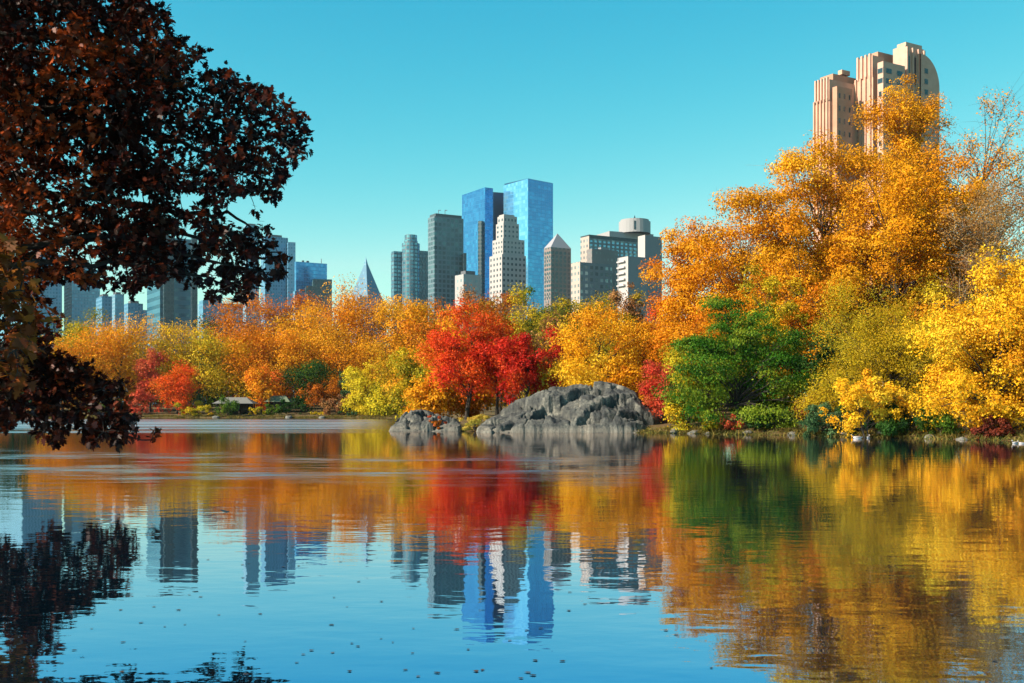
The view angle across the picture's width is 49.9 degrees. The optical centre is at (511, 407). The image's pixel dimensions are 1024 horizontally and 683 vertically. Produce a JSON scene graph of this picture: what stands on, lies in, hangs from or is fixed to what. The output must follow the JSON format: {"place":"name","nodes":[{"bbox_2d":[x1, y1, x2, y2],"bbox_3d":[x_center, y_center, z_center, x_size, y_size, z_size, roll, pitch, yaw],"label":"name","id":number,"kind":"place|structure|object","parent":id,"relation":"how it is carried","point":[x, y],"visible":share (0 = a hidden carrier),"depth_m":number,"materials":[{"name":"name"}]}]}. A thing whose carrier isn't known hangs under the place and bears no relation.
{"place":"outdoors","nodes":[
{"label":"outdoors","id":0,"kind":"place"},
{"bbox_2d":[0,418,1023,682],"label":"water","id":1,"kind":"structure","parent":0,"point":[796,560],"depth_m":12.51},
{"bbox_2d":[476,381,667,432],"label":"rock outcrop","id":2,"kind":"object","parent":1,"relation":"in","point":[602,407],"visible":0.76,"depth_m":77.53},
{"bbox_2d":[0,0,1023,403],"label":"sky","id":3,"kind":"structure","parent":0,"point":[645,109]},
{"bbox_2d":[10,403,1023,440],"bbox_3d":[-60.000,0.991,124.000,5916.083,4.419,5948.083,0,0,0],"label":"ground","id":4,"kind":"structure","parent":0,"point":[333,413],"depth_m":118.88,"materials":[{"name":"brown soil"}]},
{"bbox_2d":[0,233,59,399],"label":"oak tree","id":5,"kind":"object","parent":4,"relation":"on","point":[22,339],"visible":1,"depth_m":16.96,"materials":[{"name":"brown plant"}]},
{"bbox_2d":[0,255,61,402],"bbox_3d":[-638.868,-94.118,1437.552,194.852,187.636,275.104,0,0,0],"label":"office tower","id":6,"kind":"structure","parent":4,"relation":"on","point":[54,291],"depth_m":1318.46,"materials":[{"name":"blue glass"}]},
{"bbox_2d":[42,335,103,411],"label":"autumn tree","id":7,"kind":"object","parent":4,"relation":"on","point":[60,347],"visible":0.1,"depth_m":196.27,"materials":[{"name":"orange plant"}]},
{"bbox_2d":[64,268,99,363],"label":"office tower","id":8,"kind":"structure","parent":4,"relation":"on","point":[76,300],"depth_m":1358.96,"materials":[{"name":"blue"}]},
{"bbox_2d":[56,307,110,401],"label":"autumn tree","id":9,"kind":"object","parent":4,"relation":"on","point":[76,330],"visible":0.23,"depth_m":221.83,"materials":[{"name":"orange plant"}]},
{"bbox_2d":[96,294,111,338],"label":"office block","id":10,"kind":"structure","parent":4,"relation":"on","point":[104,302],"depth_m":1203.61,"materials":[{"name":"blue glass"}]},
{"bbox_2d":[111,292,123,401],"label":"office block","id":11,"kind":"structure","parent":4,"relation":"on","point":[117,303],"depth_m":1283.27,"materials":[{"name":"blue"}]},
{"bbox_2d":[55,312,189,403],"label":"autumn tree","id":12,"kind":"object","parent":4,"relation":"on","point":[117,357],"visible":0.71,"depth_m":201.12,"materials":[{"name":"orange plant"}]},
{"bbox_2d":[124,301,142,372],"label":"office block","id":13,"kind":"structure","parent":4,"relation":"on","point":[134,308],"depth_m":1155.12,"materials":[{"name":"blue glass"}]},
{"bbox_2d":[114,389,155,413],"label":"shrub","id":14,"kind":"object","parent":4,"relation":"on","point":[139,394],"visible":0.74,"depth_m":193.40,"materials":[{"name":"red plant"}]},
{"bbox_2d":[132,347,170,411],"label":"autumn tree","id":15,"kind":"object","parent":4,"relation":"on","point":[151,363],"visible":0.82,"depth_m":198.65,"materials":[{"name":"red plant"}]},
{"bbox_2d":[0,0,314,452],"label":"oak tree","id":16,"kind":"object","parent":4,"relation":"on","point":[112,73],"visible":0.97,"depth_m":22.84,"materials":[{"name":"brown plant"}]},
{"bbox_2d":[136,324,207,404],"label":"autumn tree","id":17,"kind":"object","parent":4,"relation":"on","point":[165,335],"visible":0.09,"depth_m":261.80,"materials":[{"name":"orange plant"}]},
{"bbox_2d":[147,235,197,403],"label":"office tower","id":18,"kind":"structure","parent":4,"relation":"on","point":[170,301],"depth_m":1108.13,"materials":[{"name":"grey"}]},
{"bbox_2d":[145,359,206,414],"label":"autumn tree","id":19,"kind":"object","parent":4,"relation":"on","point":[179,380],"visible":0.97,"depth_m":193.71,"materials":[{"name":"red plant"}]},
{"bbox_2d":[174,400,213,415],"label":"shrub","id":20,"kind":"object","parent":4,"relation":"on","point":[191,410],"visible":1,"depth_m":192.10,"materials":[{"name":"yellow plant"}]},
{"bbox_2d":[134,316,254,403],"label":"autumn tree","id":21,"kind":"object","parent":4,"relation":"on","point":[201,354],"visible":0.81,"depth_m":204.78,"materials":[{"name":"yellow plant"}]},
{"bbox_2d":[155,350,238,407],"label":"autumn tree","id":22,"kind":"object","parent":4,"relation":"on","point":[208,402],"visible":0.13,"depth_m":225.23,"materials":[{"name":"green plant"}]},
{"bbox_2d":[199,298,221,398],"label":"office block","id":23,"kind":"structure","parent":4,"relation":"on","point":[202,303],"depth_m":1003.98,"materials":[{"name":"blue glass"}]},
{"bbox_2d":[176,289,275,397],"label":"autumn tree","id":24,"kind":"object","parent":4,"relation":"on","point":[236,306],"visible":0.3,"depth_m":235.62,"materials":[{"name":"orange plant"}]},
{"bbox_2d":[212,395,239,415],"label":"shrub","id":25,"kind":"object","parent":4,"relation":"on","point":[226,409],"visible":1,"depth_m":190.53,"materials":[{"name":"green plant"}]},
{"bbox_2d":[201,335,266,406],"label":"autumn tree","id":26,"kind":"object","parent":4,"relation":"on","point":[240,393],"visible":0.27,"depth_m":224.22,"materials":[{"name":"orange plant"}]},
{"bbox_2d":[213,397,258,413],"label":"lakeside shelter","id":27,"kind":"object","parent":4,"relation":"on","point":[246,403],"visible":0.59,"depth_m":193.52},
{"bbox_2d":[217,322,301,404],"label":"autumn tree","id":28,"kind":"object","parent":4,"relation":"on","point":[255,360],"visible":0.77,"depth_m":205.44,"materials":[{"name":"orange plant"}]},
{"bbox_2d":[241,363,284,411],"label":"autumn tree","id":29,"kind":"object","parent":4,"relation":"on","point":[253,377],"visible":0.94,"depth_m":196.35,"materials":[{"name":"orange plant"}]},
{"bbox_2d":[261,235,294,390],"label":"office tower","id":30,"kind":"structure","parent":4,"relation":"on","point":[284,288],"depth_m":1355.74,"materials":[{"name":"blue glass"}]},
{"bbox_2d":[238,286,323,390],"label":"autumn tree","id":31,"kind":"object","parent":4,"relation":"on","point":[296,304],"visible":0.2,"depth_m":238.72,"materials":[{"name":"orange plant"}]},
{"bbox_2d":[278,397,312,413],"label":"shrub","id":32,"kind":"object","parent":4,"relation":"on","point":[285,406],"visible":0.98,"depth_m":192.66,"materials":[{"name":"green plant"}]},
{"bbox_2d":[260,313,340,408],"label":"autumn tree","id":33,"kind":"object","parent":4,"relation":"on","point":[305,353],"visible":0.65,"depth_m":206.91,"materials":[{"name":"orange plant"}]},
{"bbox_2d":[275,358,336,411],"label":"autumn tree","id":34,"kind":"object","parent":4,"relation":"on","point":[299,375],"visible":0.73,"depth_m":197.78,"materials":[{"name":"green plant"}]},
{"bbox_2d":[294,259,326,290],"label":"office tower","id":35,"kind":"structure","parent":4,"relation":"on","point":[306,273],"depth_m":1257.32,"materials":[{"name":"blue glass"}]},
{"bbox_2d":[305,279,331,404],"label":"office block","id":36,"kind":"structure","parent":4,"relation":"on","point":[317,288],"depth_m":901.75,"materials":[{"name":"grey"}]},
{"bbox_2d":[295,377,343,411],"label":"autumn tree","id":37,"kind":"object","parent":4,"relation":"on","point":[330,393],"visible":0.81,"depth_m":195.29,"materials":[{"name":"orange plant"}]},
{"bbox_2d":[280,288,383,385],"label":"autumn tree","id":38,"kind":"object","parent":4,"relation":"on","point":[315,311],"visible":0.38,"depth_m":224.23,"materials":[{"name":"orange plant"}]},
{"bbox_2d":[319,393,350,414],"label":"shrub","id":39,"kind":"object","parent":4,"relation":"on","point":[327,410],"visible":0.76,"depth_m":192.06,"materials":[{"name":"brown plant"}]},
{"bbox_2d":[305,320,387,391],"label":"autumn tree","id":40,"kind":"object","parent":4,"relation":"on","point":[334,360],"visible":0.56,"depth_m":206.34,"materials":[{"name":"orange plant"}]},
{"bbox_2d":[320,272,400,390],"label":"autumn tree","id":41,"kind":"object","parent":4,"relation":"on","point":[382,325],"visible":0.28,"depth_m":229.05,"materials":[{"name":"orange plant"}]},
{"bbox_2d":[339,361,384,415],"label":"autumn tree","id":42,"kind":"object","parent":4,"relation":"on","point":[358,397],"visible":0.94,"depth_m":190.37,"materials":[{"name":"yellow plant"}]},
{"bbox_2d":[348,258,385,341],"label":"pyramid tower","id":43,"kind":"structure","parent":4,"relation":"on","point":[366,273],"depth_m":1418.45,"materials":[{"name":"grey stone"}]},
{"bbox_2d":[365,380,401,415],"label":"autumn tree","id":44,"kind":"object","parent":4,"relation":"on","point":[376,401],"visible":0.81,"depth_m":187.88,"materials":[{"name":"yellow plant"}]},
{"bbox_2d":[365,339,416,413],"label":"autumn tree","id":45,"kind":"object","parent":4,"relation":"on","point":[385,376],"visible":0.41,"depth_m":189.48,"materials":[{"name":"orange plant"}]},
{"bbox_2d":[356,297,427,388],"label":"autumn tree","id":46,"kind":"object","parent":4,"relation":"on","point":[394,337],"visible":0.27,"depth_m":218.52,"materials":[{"name":"orange plant"}]},
{"bbox_2d":[386,346,431,420],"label":"autumn tree","id":47,"kind":"object","parent":4,"relation":"on","point":[398,391],"visible":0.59,"depth_m":107.24,"materials":[{"name":"yellow plant"}]},
{"bbox_2d":[391,234,427,404],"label":"glass tower","id":48,"kind":"structure","parent":4,"relation":"on","point":[409,269],"depth_m":1151.11,"materials":[{"name":"grey"}]},
{"bbox_2d":[381,293,467,406],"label":"autumn tree","id":49,"kind":"object","parent":4,"relation":"on","point":[420,315],"visible":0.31,"depth_m":149.29,"materials":[{"name":"orange plant"}]},
{"bbox_2d":[389,409,461,430],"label":"rock outcrop","id":50,"kind":"object","parent":4,"relation":"on","point":[415,420],"visible":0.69,"depth_m":81.10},
{"bbox_2d":[401,367,460,417],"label":"autumn tree","id":51,"kind":"object","parent":4,"relation":"on","point":[435,401],"visible":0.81,"depth_m":99.06,"materials":[{"name":"orange plant"}]},
{"bbox_2d":[417,304,474,414],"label":"autumn tree","id":52,"kind":"object","parent":4,"relation":"on","point":[449,323],"visible":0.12,"depth_m":139.46,"materials":[{"name":"orange plant"}]},
{"bbox_2d":[428,210,465,321],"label":"office tower","id":53,"kind":"structure","parent":4,"relation":"on","point":[446,260],"depth_m":1006.60,"materials":[{"name":"grey"}]},
{"bbox_2d":[412,297,522,419],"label":"maple tree","id":54,"kind":"object","parent":4,"relation":"on","point":[475,358],"visible":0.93,"depth_m":86.49,"materials":[{"name":"red plant"}]},
{"bbox_2d":[455,271,480,328],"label":"apartment block","id":55,"kind":"structure","parent":4,"relation":"on","point":[467,278],"depth_m":805.08,"materials":[{"name":"white stone"}]},
{"bbox_2d":[443,374,507,418],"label":"autumn tree","id":56,"kind":"object","parent":4,"relation":"on","point":[475,409],"visible":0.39,"depth_m":102.06,"materials":[{"name":"red plant"}]},
{"bbox_2d":[462,187,502,330],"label":"glass tower","id":57,"kind":"structure","parent":4,"relation":"on","point":[482,209],"depth_m":1191.57,"materials":[{"name":"blue"}]},
{"bbox_2d":[457,284,519,409],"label":"autumn tree","id":58,"kind":"object","parent":4,"relation":"on","point":[499,306],"visible":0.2,"depth_m":184.35,"materials":[{"name":"orange plant"}]},
{"bbox_2d":[481,329,516,415],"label":"maple tree","id":59,"kind":"object","parent":4,"relation":"on","point":[497,401],"visible":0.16,"depth_m":90.89,"materials":[{"name":"red plant"}]},
{"bbox_2d":[472,307,537,413],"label":"autumn tree","id":60,"kind":"object","parent":4,"relation":"on","point":[504,320],"visible":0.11,"depth_m":117.00,"materials":[{"name":"red plant"}]},
{"bbox_2d":[489,214,525,403],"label":"stone tower","id":61,"kind":"structure","parent":4,"relation":"on","point":[507,263],"depth_m":947.28,"materials":[{"name":"grey"}]},
{"bbox_2d":[490,283,542,398],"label":"autumn tree","id":62,"kind":"object","parent":4,"relation":"on","point":[519,301],"visible":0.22,"depth_m":179.65,"materials":[{"name":"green plant"}]},
{"bbox_2d":[487,321,566,404],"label":"maple tree","id":63,"kind":"object","parent":4,"relation":"on","point":[519,366],"visible":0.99,"depth_m":83.90,"materials":[{"name":"red plant"}]},
{"bbox_2d":[503,179,552,320],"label":"glass tower","id":64,"kind":"structure","parent":4,"relation":"on","point":[528,203],"depth_m":1169.88,"materials":[{"name":"blue"}]},
{"bbox_2d":[518,358,568,398],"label":"autumn tree","id":65,"kind":"object","parent":4,"relation":"on","point":[553,371],"visible":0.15,"depth_m":102.61,"materials":[{"name":"yellow plant"}]},
{"bbox_2d":[510,309,591,396],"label":"autumn tree","id":66,"kind":"object","parent":4,"relation":"on","point":[545,342],"visible":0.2,"depth_m":120.55,"materials":[{"name":"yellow plant"}]},
{"bbox_2d":[544,233,570,323],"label":"capped tower","id":67,"kind":"structure","parent":4,"relation":"on","point":[557,265],"depth_m":904.80,"materials":[{"name":"grey concrete"}]},
{"bbox_2d":[529,294,585,363],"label":"autumn tree","id":68,"kind":"object","parent":4,"relation":"on","point":[567,309],"visible":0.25,"depth_m":177.17,"materials":[{"name":"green plant"}]},
{"bbox_2d":[550,350,614,386],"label":"autumn tree","id":69,"kind":"object","parent":4,"relation":"on","point":[573,366],"visible":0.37,"depth_m":95.70,"materials":[{"name":"yellow plant"}]},
{"bbox_2d":[571,261,611,332],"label":"apartment block","id":70,"kind":"structure","parent":4,"relation":"on","point":[588,279],"depth_m":826.07,"materials":[{"name":"grey"}]},
{"bbox_2d":[541,297,656,385],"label":"maple tree","id":71,"kind":"object","parent":4,"relation":"on","point":[625,355],"visible":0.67,"depth_m":100.94,"materials":[{"name":"yellow plant"}]},
{"bbox_2d":[587,247,617,345],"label":"apartment block","id":72,"kind":"structure","parent":4,"relation":"on","point":[601,255],"depth_m":847.20,"materials":[{"name":"grey"}]},
{"bbox_2d":[580,235,637,262],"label":"apartment block","id":73,"kind":"structure","parent":4,"relation":"on","point":[624,247],"depth_m":910.59,"materials":[{"name":"grey"}]},
{"bbox_2d":[582,291,640,377],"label":"autumn tree","id":74,"kind":"object","parent":4,"relation":"on","point":[606,349],"visible":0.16,"depth_m":171.25,"materials":[{"name":"yellow plant"}]},
{"bbox_2d":[598,215,652,238],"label":"rotunda building","id":75,"kind":"structure","parent":4,"relation":"on","point":[633,228],"depth_m":933.81,"materials":[{"name":"grey concrete"}]},
{"bbox_2d":[607,282,650,370],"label":"autumn tree","id":76,"kind":"object","parent":4,"relation":"on","point":[617,299],"visible":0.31,"depth_m":168.84,"materials":[{"name":"orange plant"}]},
{"bbox_2d":[616,256,646,322],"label":"apartment block","id":77,"kind":"structure","parent":4,"relation":"on","point":[628,269],"depth_m":764.18,"materials":[{"name":"grey concrete"}]},
{"bbox_2d":[609,363,658,406],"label":"autumn tree","id":78,"kind":"object","parent":4,"relation":"on","point":[636,374],"visible":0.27,"depth_m":97.26,"materials":[{"name":"orange plant"}]},
{"bbox_2d":[617,316,665,389],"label":"autumn tree","id":79,"kind":"object","parent":4,"relation":"on","point":[644,355],"visible":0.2,"depth_m":105.16,"materials":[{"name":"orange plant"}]},
{"bbox_2d":[638,235,661,324],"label":"apartment block","id":80,"kind":"structure","parent":4,"relation":"on","point":[647,247],"depth_m":803.40,"materials":[{"name":"grey concrete"}]},
{"bbox_2d":[635,359,689,420],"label":"maple tree","id":81,"kind":"object","parent":4,"relation":"on","point":[647,388],"visible":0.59,"depth_m":78.75,"materials":[{"name":"red plant"}]},
{"bbox_2d":[641,292,730,367],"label":"autumn tree","id":82,"kind":"object","parent":4,"relation":"on","point":[677,327],"visible":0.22,"depth_m":91.94,"materials":[{"name":"orange plant"}]},
{"bbox_2d":[638,227,740,377],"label":"autumn tree","id":83,"kind":"object","parent":4,"relation":"on","point":[657,267],"visible":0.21,"depth_m":103.23,"materials":[{"name":"orange plant"}]},
{"bbox_2d":[647,293,828,427],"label":"green tree","id":84,"kind":"object","parent":4,"relation":"on","point":[724,388],"visible":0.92,"depth_m":71.91,"materials":[{"name":"green plant"}]},
{"bbox_2d":[660,183,848,372],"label":"autumn tree","id":85,"kind":"object","parent":4,"relation":"on","point":[770,222],"visible":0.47,"depth_m":97.17,"materials":[{"name":"orange plant"}]},
{"bbox_2d":[740,407,795,428],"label":"shrub","id":86,"kind":"object","parent":4,"relation":"on","point":[769,425],"visible":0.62,"depth_m":70.21,"materials":[{"name":"green plant"}]},
{"bbox_2d":[729,259,820,416],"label":"autumn tree","id":87,"kind":"object","parent":4,"relation":"on","point":[787,307],"visible":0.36,"depth_m":77.32,"materials":[{"name":"yellow plant"}]},
{"bbox_2d":[730,221,866,399],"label":"autumn tree","id":88,"kind":"object","parent":4,"relation":"on","point":[812,309],"visible":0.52,"depth_m":87.05,"materials":[{"name":"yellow plant"}]},
{"bbox_2d":[734,128,895,371],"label":"autumn tree","id":89,"kind":"object","parent":4,"relation":"on","point":[793,167],"visible":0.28,"depth_m":100.21,"materials":[{"name":"orange plant"}]},
{"bbox_2d":[795,401,846,436],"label":"shrub","id":90,"kind":"object","parent":4,"relation":"on","point":[812,423],"visible":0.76,"depth_m":65.93,"materials":[{"name":"green plant"}]},
{"bbox_2d":[786,312,876,405],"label":"autumn tree","id":91,"kind":"object","parent":4,"relation":"on","point":[811,365],"visible":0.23,"depth_m":82.97,"materials":[{"name":"yellow plant"}]},
{"bbox_2d":[818,369,909,437],"bbox_3d":[20.382,-0.072,63.094,5.035,4.479,4.126,0,0,0],"label":"autumn tree","id":92,"kind":"object","parent":4,"relation":"on","point":[859,399],"visible":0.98,"depth_m":62.73,"materials":[{"name":"yellow plant"}]},
{"bbox_2d":[813,42,938,385],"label":"brick tower building","id":93,"kind":"structure","parent":4,"relation":"on","point":[838,95],"depth_m":332.82,"materials":[{"name":"brown"}]},
{"bbox_2d":[775,269,978,426],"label":"willow tree","id":94,"kind":"object","parent":4,"relation":"on","point":[896,361],"visible":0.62,"depth_m":66.83,"materials":[{"name":"yellow plant"}]},
{"bbox_2d":[809,139,985,402],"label":"autumn tree","id":95,"kind":"object","parent":4,"relation":"on","point":[898,228],"visible":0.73,"depth_m":94.12,"materials":[{"name":"orange plant"}]},
{"bbox_2d":[848,72,957,279],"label":"autumn tree","id":96,"kind":"object","parent":4,"relation":"on","point":[892,118],"visible":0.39,"depth_m":114.64,"materials":[{"name":"orange plant"}]},
{"bbox_2d":[913,406,966,435],"bbox_3d":[23.909,0.733,61.605,2.619,1.756,3.020,0,0,-43],"label":"shrub","id":97,"kind":"object","parent":4,"relation":"on","point":[947,425],"visible":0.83,"depth_m":61.21,"materials":[{"name":"green plant"}]},
{"bbox_2d":[887,153,1012,362],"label":"autumn tree","id":98,"kind":"object","parent":4,"relation":"on","point":[973,186],"visible":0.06,"depth_m":98.08,"materials":[{"name":"orange plant"}]},
{"bbox_2d":[891,242,1023,432],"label":"autumn tree","id":99,"kind":"object","parent":4,"relation":"on","point":[960,382],"visible":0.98,"depth_m":59.26,"materials":[{"name":"yellow plant"}]},
{"bbox_2d":[898,77,1023,307],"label":"autumn tree","id":100,"kind":"object","parent":4,"relation":"on","point":[998,162],"visible":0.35,"depth_m":108.48,"materials":[{"name":"plant"}]},
{"bbox_2d":[925,170,1023,370],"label":"autumn tree","id":101,"kind":"object","parent":4,"relation":"on","point":[989,234],"visible":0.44,"depth_m":91.35,"materials":[{"name":"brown plant"}]},
{"bbox_2d":[970,415,1015,439],"bbox_3d":[25.631,1.026,58.560,2.297,1.375,1.556,0,0,38],"label":"shrub","id":102,"kind":"object","parent":4,"relation":"on","point":[988,429],"visible":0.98,"depth_m":58.10,"materials":[{"name":"red plant"}]},
{"bbox_2d":[969,282,1023,413],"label":"autumn tree","id":103,"kind":"object","parent":4,"relation":"on","point":[1016,383],"visible":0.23,"depth_m":58.84,"materials":[{"name":"yellow plant"}]},
{"bbox_2d":[49,414,1023,440],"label":"shore grass","id":104,"kind":"structure","parent":0,"point":[800,431],"depth_m":69.25,"materials":[{"name":"green plant"}]},
{"bbox_2d":[661,344,715,429],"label":"autumn tree","id":105,"kind":"object","parent":104,"relation":"on","point":[671,409],"visible":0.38,"depth_m":73.93,"materials":[{"name":"yellow plant"}]},
{"bbox_2d":[875,399,933,436],"bbox_3d":[22.549,0.491,62.730,3.993,2.404,3.706,0,0,0],"label":"shrub","id":106,"kind":"object","parent":104,"relation":"on","point":[891,425],"visible":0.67,"depth_m":62.38,"materials":[{"name":"green plant"}]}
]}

